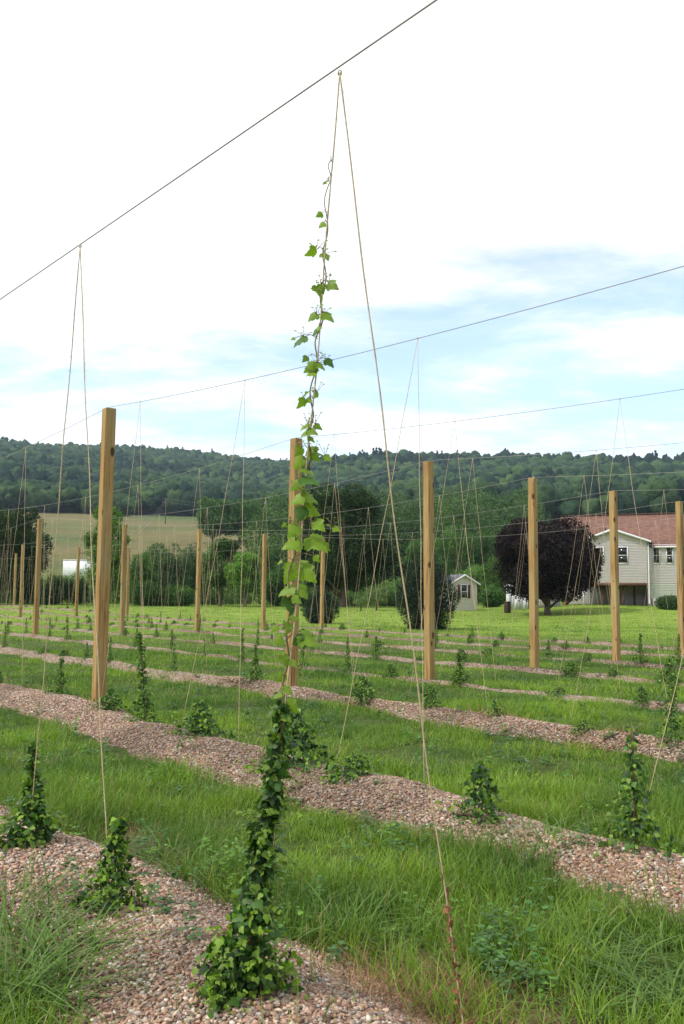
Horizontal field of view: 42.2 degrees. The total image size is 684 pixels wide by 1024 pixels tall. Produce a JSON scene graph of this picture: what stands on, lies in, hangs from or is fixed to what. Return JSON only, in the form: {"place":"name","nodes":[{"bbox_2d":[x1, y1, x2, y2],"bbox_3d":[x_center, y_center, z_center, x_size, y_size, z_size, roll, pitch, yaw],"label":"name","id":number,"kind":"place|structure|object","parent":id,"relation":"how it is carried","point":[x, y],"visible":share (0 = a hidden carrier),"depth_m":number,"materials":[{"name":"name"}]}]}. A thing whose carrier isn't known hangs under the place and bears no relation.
{"place":"outdoors","nodes":[
{"label":"outdoors","id":0,"kind":"place"},
{"bbox_2d":[0,0,436,299],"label":"trellis wire","id":1,"kind":"object","parent":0,"point":[371,44],"visible":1,"depth_m":3.51,"materials":[{"name":"metal"}]},
{"bbox_2d":[31,245,109,893],"bbox_3d":[-1.441,0.217,4.700,0.095,3.311,1.187,4,-7,-37],"label":"twine pair","id":2,"kind":"object","parent":1,"relation":"hanging from","point":[105,807],"visible":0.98,"depth_m":4.70},
{"bbox_2d":[258,70,463,1023],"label":"twine pair","id":3,"kind":"object","parent":1,"relation":"hanging from","point":[376,368],"visible":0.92,"depth_m":3.10},
{"bbox_2d":[1,443,677,530],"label":"trellis wire","id":4,"kind":"object","parent":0,"point":[421,462],"visible":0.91,"depth_m":15.93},
{"bbox_2d":[557,450,620,696],"bbox_3d":[3.730,0.909,13.477,0.109,3.734,1.144,5,-7,-40],"label":"twine pair","id":5,"kind":"object","parent":4,"relation":"hanging from","point":[607,573],"visible":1,"depth_m":13.54},
{"bbox_2d":[0,506,683,1023],"bbox_3d":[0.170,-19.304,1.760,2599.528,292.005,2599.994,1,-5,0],"label":"ground","id":6,"kind":"structure","parent":0,"point":[70,526],"depth_m":17.40,"materials":[{"name":"plant"}]},
{"bbox_2d":[19,545,24,615],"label":"trellis post","id":7,"kind":"object","parent":6,"relation":"on","point":[21,583],"visible":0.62,"depth_m":48.40,"materials":[{"name":"wood"}]},
{"bbox_2d":[0,504,54,603],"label":"tree","id":8,"kind":"object","parent":6,"relation":"on","point":[18,536],"visible":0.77,"depth_m":75.11,"materials":[{"name":"green plant"}]},
{"bbox_2d":[9,577,49,603],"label":"bush","id":9,"kind":"object","parent":6,"relation":"on","point":[26,598],"visible":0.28,"depth_m":79.08,"materials":[{"name":"green plant"}]},
{"bbox_2d":[33,519,42,634],"bbox_3d":[-10.317,2.371,30.022,0.142,4.321,0.142,5,-7,-43],"label":"trellis post","id":10,"kind":"object","parent":6,"relation":"on","point":[37,582],"visible":0.77,"depth_m":29.98,"materials":[{"name":"wood"}]},
{"bbox_2d":[23,492,58,512],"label":"tree","id":11,"kind":"object","parent":6,"relation":"on","point":[38,499],"visible":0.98,"depth_m":394.21,"materials":[{"name":"green plant"}]},
{"bbox_2d":[30,585,64,604],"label":"bush","id":12,"kind":"object","parent":6,"relation":"on","point":[55,595],"visible":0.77,"depth_m":75.02,"materials":[{"name":"green plant"}]},
{"bbox_2d":[45,572,73,603],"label":"bush","id":13,"kind":"object","parent":6,"relation":"on","point":[60,578],"visible":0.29,"depth_m":81.13,"materials":[{"name":"green plant"}]},
{"bbox_2d":[74,547,79,614],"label":"trellis post","id":14,"kind":"object","parent":6,"relation":"on","point":[77,584],"visible":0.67,"depth_m":50.62,"materials":[{"name":"wood"}]},
{"bbox_2d":[60,578,94,603],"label":"bush","id":15,"kind":"object","parent":6,"relation":"on","point":[69,590],"visible":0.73,"depth_m":79.03,"materials":[{"name":"green plant"}]},
{"bbox_2d":[63,557,95,579],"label":"trailer","id":16,"kind":"object","parent":6,"relation":"on","point":[70,567],"visible":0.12,"depth_m":116.53,"materials":[{"name":"white metal"}]},
{"bbox_2d":[91,407,115,703],"bbox_3d":[-3.132,0.750,11.629,0.142,4.321,0.142,5,-7,-37],"label":"trellis post","id":17,"kind":"object","parent":6,"relation":"on","point":[104,540],"visible":0.77,"depth_m":11.60,"materials":[{"name":"wood"}]},
{"bbox_2d":[1,266,683,458],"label":"trellis wire","id":18,"kind":"object","parent":17,"relation":"attached to","point":[400,342],"visible":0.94,"depth_m":7.26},
{"bbox_2d":[0,450,25,658],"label":"twine pair","id":19,"kind":"object","parent":18,"relation":"hanging from","point":[23,563],"visible":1,"depth_m":13.71},
{"bbox_2d":[101,406,144,695],"bbox_3d":[-2.596,0.539,10.913,0.128,3.894,1.204,5,-7,-40],"label":"twine pair","id":20,"kind":"object","parent":18,"relation":"hanging from","point":[122,548],"visible":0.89,"depth_m":11.12},
{"bbox_2d":[181,379,245,745],"bbox_3d":[-1.158,0.412,9.031,0.371,3.668,1.279,4,-6,-34],"label":"twine pair","id":21,"kind":"object","parent":18,"relation":"hanging from","point":[241,570],"visible":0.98,"depth_m":9.22},
{"bbox_2d":[336,337,424,795],"bbox_3d":[0.453,0.312,7.080,0.448,3.586,1.012,5,-7,-40],"label":"twine pair","id":22,"kind":"object","parent":18,"relation":"hanging from","point":[379,543],"visible":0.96,"depth_m":7.21},
{"bbox_2d":[82,505,132,592],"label":"tree","id":23,"kind":"object","parent":6,"relation":"on","point":[115,571],"visible":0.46,"depth_m":72.50,"materials":[{"name":"green plant"}]},
{"bbox_2d":[119,525,126,632],"bbox_3d":[-7.963,2.599,32.242,0.142,4.321,0.142,4,-6,-37],"label":"trellis post","id":24,"kind":"object","parent":6,"relation":"on","point":[123,577],"visible":0.75,"depth_m":32.21,"materials":[{"name":"wood"}]},
{"bbox_2d":[113,497,135,516],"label":"tree","id":25,"kind":"object","parent":6,"relation":"on","point":[124,505],"visible":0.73,"depth_m":384.53,"materials":[{"name":"green plant"}]},
{"bbox_2d":[125,549,129,614],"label":"trellis post","id":26,"kind":"object","parent":6,"relation":"on","point":[127,587],"visible":0.77,"depth_m":52.84,"materials":[{"name":"wood"}]},
{"bbox_2d":[126,552,155,604],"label":"tree","id":27,"kind":"object","parent":6,"relation":"on","point":[143,568],"visible":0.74,"depth_m":79.29,"materials":[{"name":"green plant"}]},
{"bbox_2d":[125,580,165,605],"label":"bush","id":28,"kind":"object","parent":6,"relation":"on","point":[138,597],"visible":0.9,"depth_m":74.95,"materials":[{"name":"green plant"}]},
{"bbox_2d":[141,542,170,584],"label":"bush","id":29,"kind":"object","parent":6,"relation":"on","point":[156,551],"visible":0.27,"depth_m":83.58,"materials":[{"name":"green plant"}]},
{"bbox_2d":[155,543,194,603],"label":"bush","id":30,"kind":"object","parent":6,"relation":"on","point":[163,571],"visible":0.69,"depth_m":77.22,"materials":[{"name":"green plant"}]},
{"bbox_2d":[159,583,195,605],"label":"bush","id":31,"kind":"object","parent":6,"relation":"on","point":[188,596],"visible":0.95,"depth_m":74.87,"materials":[{"name":"green plant"}]},
{"bbox_2d":[0,812,383,1023],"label":"gravel bed","id":32,"kind":"object","parent":6,"relation":"on","point":[174,1022],"visible":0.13,"depth_m":3.48,"materials":[{"name":"gravel"}]},
{"bbox_2d":[0,743,72,858],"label":"hop plant","id":33,"kind":"object","parent":32,"relation":"on","point":[39,816],"visible":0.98,"depth_m":5.02,"materials":[{"name":"green plant"}]},
{"bbox_2d":[39,814,156,929],"bbox_3d":[-1.099,1.645,4.077,0.579,0.474,0.462,1,-5,0],"label":"hop plant","id":34,"kind":"object","parent":32,"relation":"on","point":[118,857],"visible":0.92,"depth_m":4.09,"materials":[{"name":"green plant"}]},
{"bbox_2d":[184,158,340,1020],"bbox_3d":[-0.273,0.257,3.189,0.536,2.998,0.500,1,-5,0],"label":"hop plant","id":35,"kind":"object","parent":32,"relation":"on","point":[242,960],"visible":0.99,"depth_m":3.09,"materials":[{"name":"green plant"}]},
{"bbox_2d":[178,543,211,604],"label":"tree","id":36,"kind":"object","parent":6,"relation":"on","point":[192,578],"visible":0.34,"depth_m":83.25,"materials":[{"name":"green plant"}]},
{"bbox_2d":[195,529,201,630],"bbox_3d":[-5.587,2.812,34.453,0.142,4.321,0.142,5,-6,-41],"label":"trellis post","id":37,"kind":"object","parent":6,"relation":"on","point":[198,581],"visible":0.76,"depth_m":34.42,"materials":[{"name":"wood"}]},
{"bbox_2d":[193,496,233,541],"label":"tree","id":38,"kind":"object","parent":6,"relation":"on","point":[214,517],"visible":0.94,"depth_m":188.58,"materials":[{"name":"green plant"}]},
{"bbox_2d":[201,537,241,605],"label":"tree","id":39,"kind":"object","parent":6,"relation":"on","point":[222,555],"visible":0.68,"depth_m":75.08,"materials":[{"name":"green plant"}]},
{"bbox_2d":[1,559,481,605],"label":"undergrowth","id":40,"kind":"object","parent":6,"relation":"on","point":[212,597],"visible":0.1,"depth_m":85.61,"materials":[{"name":"green plant"}]},
{"bbox_2d":[220,497,263,541],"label":"tree","id":41,"kind":"object","parent":6,"relation":"on","point":[249,506],"visible":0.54,"depth_m":198.23,"materials":[{"name":"green plant"}]},
{"bbox_2d":[223,551,268,606],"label":"tree","id":42,"kind":"object","parent":6,"relation":"on","point":[243,562],"visible":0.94,"depth_m":73.25,"materials":[{"name":"green plant"}]},
{"bbox_2d":[261,534,266,629],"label":"trellis post","id":43,"kind":"object","parent":6,"relation":"on","point":[263,589],"visible":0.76,"depth_m":36.66,"materials":[{"name":"wood"}]},
{"bbox_2d":[250,547,277,595],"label":"tree","id":44,"kind":"object","parent":6,"relation":"on","point":[270,562],"visible":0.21,"depth_m":81.43,"materials":[{"name":"green plant"}]},
{"bbox_2d":[256,566,286,605],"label":"bush","id":45,"kind":"object","parent":6,"relation":"on","point":[274,578],"visible":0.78,"depth_m":79.17,"materials":[{"name":"green plant"}]},
{"bbox_2d":[285,437,301,685],"bbox_3d":[-0.758,0.971,13.831,0.142,4.321,0.142,6,-7,-42],"label":"trellis post","id":46,"kind":"object","parent":6,"relation":"on","point":[293,673],"visible":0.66,"depth_m":13.81,"materials":[{"name":"wood"}]},
{"bbox_2d":[0,389,682,510],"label":"trellis wire","id":47,"kind":"object","parent":46,"relation":"attached to","point":[402,427],"visible":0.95,"depth_m":11.78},
{"bbox_2d":[408,421,487,707],"bbox_3d":[1.359,0.645,11.275,0.108,3.660,1.374,5,-7,-40],"label":"twine pair","id":48,"kind":"object","parent":47,"relation":"hanging from","point":[469,564],"visible":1,"depth_m":11.34},
{"bbox_2d":[570,398,674,740],"bbox_3d":[2.943,0.535,9.411,0.108,3.561,1.233,5,-7,-40],"label":"twine pair","id":49,"kind":"object","parent":47,"relation":"hanging from","point":[599,557],"visible":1,"depth_m":9.59},
{"bbox_2d":[300,585,340,622],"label":"tree","id":50,"kind":"object","parent":6,"relation":"on","point":[314,613],"visible":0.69,"depth_m":45.47,"materials":[{"name":"green plant"}]},
{"bbox_2d":[320,538,324,626],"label":"trellis post","id":51,"kind":"object","parent":6,"relation":"on","point":[322,579],"visible":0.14,"depth_m":38.84,"materials":[{"name":"wood"}]},
{"bbox_2d":[0,676,655,1023],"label":"dead thatch","id":52,"kind":"object","parent":6,"relation":"on","point":[373,982],"visible":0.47,"depth_m":3.53,"materials":[{"name":"brown plant"}]},
{"bbox_2d":[0,605,676,649],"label":"gravel bed","id":53,"kind":"object","parent":6,"relation":"on","point":[509,639],"visible":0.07,"depth_m":33.99,"materials":[{"name":"gravel"}]},
{"bbox_2d":[0,621,677,653],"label":"grass","id":54,"kind":"structure","parent":6,"relation":"on","point":[396,630],"depth_m":32.33,"materials":[{"name":"plant"}]},
{"bbox_2d":[0,603,677,626],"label":"lawn grass","id":55,"kind":"structure","parent":6,"relation":"on","point":[233,619],"depth_m":56.45,"materials":[{"name":"plant"}]},
{"bbox_2d":[0,762,683,1023],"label":"grass","id":56,"kind":"structure","parent":6,"relation":"on","point":[478,874],"depth_m":4.65,"materials":[{"name":"plant"}]},
{"bbox_2d":[0,436,683,523],"bbox_3d":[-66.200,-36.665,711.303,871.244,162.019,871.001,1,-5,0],"label":"forest","id":57,"kind":"object","parent":6,"relation":"on","point":[41,463],"visible":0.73,"depth_m":552.63,"materials":[{"name":"green plant"}]},
{"bbox_2d":[0,652,683,1023],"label":"coarse grass tufts","id":58,"kind":"object","parent":6,"relation":"on","point":[42,958],"visible":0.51,"depth_m":3.71,"materials":[{"name":"plant"}]},
{"bbox_2d":[0,661,683,1006],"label":"broadleaf weeds","id":59,"kind":"object","parent":6,"relation":"on","point":[503,938],"visible":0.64,"depth_m":5.06,"materials":[{"name":"green plant"}]},
{"bbox_2d":[0,644,683,762],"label":"gravel bed","id":60,"kind":"object","parent":6,"relation":"on","point":[213,679],"visible":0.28,"depth_m":12.53,"materials":[{"name":"gravel"}]},
{"bbox_2d":[238,645,268,683],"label":"hop plant","id":61,"kind":"object","parent":60,"relation":"on","point":[252,672],"visible":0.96,"depth_m":14.25,"materials":[{"name":"green plant"}]},
{"bbox_2d":[341,675,381,704],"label":"hop plant","id":62,"kind":"object","parent":60,"relation":"on","point":[364,682],"visible":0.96,"depth_m":12.20,"materials":[{"name":"green plant"}]},
{"bbox_2d":[417,685,453,709],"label":"hop plant","id":63,"kind":"object","parent":60,"relation":"on","point":[430,698],"visible":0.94,"depth_m":11.29,"materials":[{"name":"green plant"}]},
{"bbox_2d":[485,700,510,720],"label":"hop plant","id":64,"kind":"object","parent":60,"relation":"on","point":[495,706],"visible":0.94,"depth_m":10.46,"materials":[{"name":"green plant"}]},
{"bbox_2d":[568,720,601,735],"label":"hop plant","id":65,"kind":"object","parent":60,"relation":"on","point":[582,726],"visible":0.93,"depth_m":9.49,"materials":[{"name":"green plant"}]},
{"bbox_2d":[649,655,683,749],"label":"hop plant","id":66,"kind":"object","parent":60,"relation":"on","point":[670,678],"visible":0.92,"depth_m":8.82,"materials":[{"name":"green plant"}]},
{"bbox_2d":[0,676,683,1023],"bbox_3d":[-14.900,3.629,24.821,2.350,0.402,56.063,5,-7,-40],"label":"gravel bed","id":67,"kind":"object","parent":6,"relation":"on","point":[659,889],"visible":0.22,"depth_m":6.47,"materials":[{"name":"gravel"}]},
{"bbox_2d":[40,657,78,694],"bbox_3d":[-3.842,2.267,12.130,0.516,0.562,0.415,1,-5,-4],"label":"hop plant","id":68,"kind":"object","parent":67,"relation":"on","point":[60,679],"visible":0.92,"depth_m":12.07,"materials":[{"name":"green plant"}]},
{"bbox_2d":[81,688,130,711],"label":"hop plant","id":69,"kind":"object","parent":67,"relation":"on","point":[108,705],"visible":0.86,"depth_m":10.87,"materials":[{"name":"green plant"}]},
{"bbox_2d":[119,631,171,723],"bbox_3d":[-2.218,1.912,10.147,0.667,1.107,0.857,2,-5,-18],"label":"hop plant","id":70,"kind":"object","parent":67,"relation":"on","point":[142,663],"visible":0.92,"depth_m":10.08,"materials":[{"name":"green plant"}]},
{"bbox_2d":[149,699,246,740],"bbox_3d":[-1.409,2.094,8.865,0.848,0.424,0.848,3,-6,-28],"label":"hop plant","id":71,"kind":"object","parent":67,"relation":"on","point":[204,721],"visible":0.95,"depth_m":8.86,"materials":[{"name":"green plant"}]},
{"bbox_2d":[236,709,343,775],"bbox_3d":[-0.459,1.946,7.513,0.964,0.555,0.964,-2,-6,26],"label":"hop plant","id":72,"kind":"object","parent":67,"relation":"on","point":[300,732],"visible":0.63,"depth_m":7.51,"materials":[{"name":"green plant"}]},
{"bbox_2d":[300,752,380,785],"bbox_3d":[0.036,2.030,7.040,0.619,0.243,0.746,4,-6,-30],"label":"hop plant","id":73,"kind":"object","parent":67,"relation":"on","point":[351,769],"visible":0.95,"depth_m":6.96,"materials":[{"name":"green plant"}]},
{"bbox_2d":[433,760,511,831],"bbox_3d":[0.873,1.898,5.980,0.530,0.444,0.496,-1,-5,15],"label":"hop plant","id":74,"kind":"object","parent":67,"relation":"on","point":[478,772],"visible":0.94,"depth_m":5.92,"materials":[{"name":"green plant"}]},
{"bbox_2d":[553,728,683,863],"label":"hop plant","id":75,"kind":"object","parent":67,"relation":"on","point":[634,826],"visible":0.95,"depth_m":5.10,"materials":[{"name":"green plant"}]},
{"bbox_2d":[0,622,683,686],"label":"gravel bed","id":76,"kind":"object","parent":6,"relation":"on","point":[528,669],"visible":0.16,"depth_m":19.84,"materials":[{"name":"gravel"}]},
{"bbox_2d":[555,662,583,677],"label":"hop plant","id":77,"kind":"object","parent":76,"relation":"on","point":[571,666],"visible":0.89,"depth_m":17.27,"materials":[{"name":"green plant"}]},
{"bbox_2d":[649,664,683,684],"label":"hop plant","id":78,"kind":"object","parent":76,"relation":"on","point":[661,677],"visible":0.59,"depth_m":15.73,"materials":[{"name":"green plant"}]},
{"bbox_2d":[0,632,683,711],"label":"gravel bed","id":79,"kind":"object","parent":6,"relation":"on","point":[653,704],"visible":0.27,"depth_m":15.94,"materials":[{"name":"gravel"}]},
{"bbox_2d":[449,662,473,685],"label":"hop plant","id":80,"kind":"object","parent":79,"relation":"on","point":[455,678],"visible":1,"depth_m":15.21,"materials":[{"name":"green plant"}]},
{"bbox_2d":[627,686,651,704],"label":"hop plant","id":81,"kind":"object","parent":79,"relation":"on","point":[642,693],"visible":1,"depth_m":12.54,"materials":[{"name":"green plant"}]},
{"bbox_2d":[0,608,683,658],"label":"gravel bed","id":82,"kind":"object","parent":6,"relation":"on","point":[555,647],"visible":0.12,"depth_m":29.83,"materials":[{"name":"gravel"}]},
{"bbox_2d":[0,615,683,669],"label":"gravel bed","id":83,"kind":"object","parent":6,"relation":"on","point":[645,664],"visible":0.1,"depth_m":25.30,"materials":[{"name":"gravel"}]},
{"bbox_2d":[629,633,649,663],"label":"hop plant","id":84,"kind":"object","parent":83,"relation":"on","point":[640,650],"visible":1,"depth_m":19.75,"materials":[{"name":"green plant"}]},
{"bbox_2d":[287,481,397,606],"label":"tree","id":85,"kind":"object","parent":6,"relation":"on","point":[353,546],"visible":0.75,"depth_m":76.22,"materials":[{"name":"green plant"}]},
{"bbox_2d":[364,587,390,609],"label":"tree","id":86,"kind":"object","parent":6,"relation":"on","point":[373,596],"visible":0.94,"depth_m":65.38,"materials":[{"name":"green plant"}]},
{"bbox_2d":[237,486,550,581],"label":"woodland","id":87,"kind":"object","parent":6,"relation":"on","point":[276,508],"visible":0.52,"depth_m":142.68,"materials":[{"name":"green plant"}]},
{"bbox_2d":[403,539,440,577],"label":"tree","id":88,"kind":"object","parent":6,"relation":"on","point":[416,548],"visible":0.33,"depth_m":119.33,"materials":[{"name":"green plant"}]},
{"bbox_2d":[394,550,460,629],"bbox_3d":[3.821,3.464,39.852,3.053,3.979,3.182,1,-5,0],"label":"tree","id":89,"kind":"object","parent":6,"relation":"on","point":[413,583],"visible":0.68,"depth_m":39.32,"materials":[{"name":"green plant"}]},
{"bbox_2d":[423,460,434,679],"bbox_3d":[1.577,1.206,16.055,0.142,4.321,0.142,5,-7,-41],"label":"trellis post","id":90,"kind":"object","parent":6,"relation":"on","point":[428,552],"visible":0.77,"depth_m":16.01,"materials":[{"name":"wood"}]},
{"bbox_2d":[434,525,478,574],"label":"tree","id":91,"kind":"object","parent":6,"relation":"on","point":[456,540],"visible":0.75,"depth_m":113.85,"materials":[{"name":"green plant"}]},
{"bbox_2d":[442,869,474,1023],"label":"dead hop plant","id":92,"kind":"object","parent":6,"relation":"on","point":[460,982],"visible":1,"depth_m":3.06,"materials":[{"name":"brown plant"}]},
{"bbox_2d":[438,574,480,610],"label":"shed","id":93,"kind":"structure","parent":6,"relation":"on","point":[468,597],"depth_m":66.77,"materials":[{"name":"beige"}]},
{"bbox_2d":[459,562,488,604],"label":"bush","id":94,"kind":"object","parent":6,"relation":"on","point":[474,575],"visible":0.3,"depth_m":87.11,"materials":[{"name":"green plant"}]},
{"bbox_2d":[461,533,501,571],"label":"tree","id":95,"kind":"object","parent":6,"relation":"on","point":[485,543],"visible":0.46,"depth_m":118.36,"materials":[{"name":"green plant"}]},
{"bbox_2d":[478,583,505,607],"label":"bush","id":96,"kind":"object","parent":6,"relation":"on","point":[494,596],"visible":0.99,"depth_m":75.14,"materials":[{"name":"green plant"}]},
{"bbox_2d":[477,556,510,603],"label":"bush","id":97,"kind":"object","parent":6,"relation":"on","point":[492,577],"visible":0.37,"depth_m":83.52,"materials":[{"name":"green plant"}]},
{"bbox_2d":[511,595,527,609],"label":"panel fence","id":98,"kind":"object","parent":6,"relation":"on","point":[523,604],"visible":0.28,"depth_m":66.13,"materials":[{"name":"white"}]},
{"bbox_2d":[528,476,538,667],"bbox_3d":[3.939,1.421,18.237,0.197,4.330,0.167,5,-7,-43],"label":"trellis post","id":99,"kind":"object","parent":6,"relation":"on","point":[533,573],"visible":0.84,"depth_m":18.23,"materials":[{"name":"wood"}]},
{"bbox_2d":[492,515,604,614],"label":"tree","id":100,"kind":"object","parent":6,"relation":"on","point":[555,550],"visible":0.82,"depth_m":56.41,"materials":[{"name":"purple plant"}]},
{"bbox_2d":[609,490,620,660],"bbox_3d":[6.311,1.643,20.490,0.142,4.321,0.142,5,-7,-42],"label":"trellis post","id":101,"kind":"object","parent":6,"relation":"on","point":[614,562],"visible":0.77,"depth_m":20.45,"materials":[{"name":"wood"}]},
{"bbox_2d":[561,512,683,605],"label":"house","id":102,"kind":"structure","parent":6,"relation":"on","point":[633,584],"depth_m":66.09,"materials":[{"name":"beige"}]},
{"bbox_2d":[618,547,627,563],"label":"window","id":103,"kind":"structure","parent":102,"relation":"in","point":[622,551],"depth_m":65.68,"materials":[{"name":"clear glass"}]},
{"bbox_2d":[654,594,676,609],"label":"bush","id":104,"kind":"object","parent":6,"relation":"on","point":[662,602],"visible":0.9,"depth_m":59.28,"materials":[{"name":"green plant"}]},
{"bbox_2d":[675,501,683,654],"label":"trellis post","id":105,"kind":"object","parent":6,"relation":"on","point":[679,541],"visible":0.83,"depth_m":22.69,"materials":[{"name":"wood"}]},
{"bbox_2d":[0,693,683,794],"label":"grass","id":106,"kind":"structure","parent":0,"point":[535,711],"depth_m":9.19,"materials":[{"name":"plant"}]},
{"bbox_2d":[0,645,683,702],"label":"grass","id":107,"kind":"structure","parent":0,"point":[216,661],"depth_m":16.76,"materials":[{"name":"plant"}]},
{"bbox_2d":[0,0,683,460],"label":"sky","id":108,"kind":"structure","parent":0,"point":[508,156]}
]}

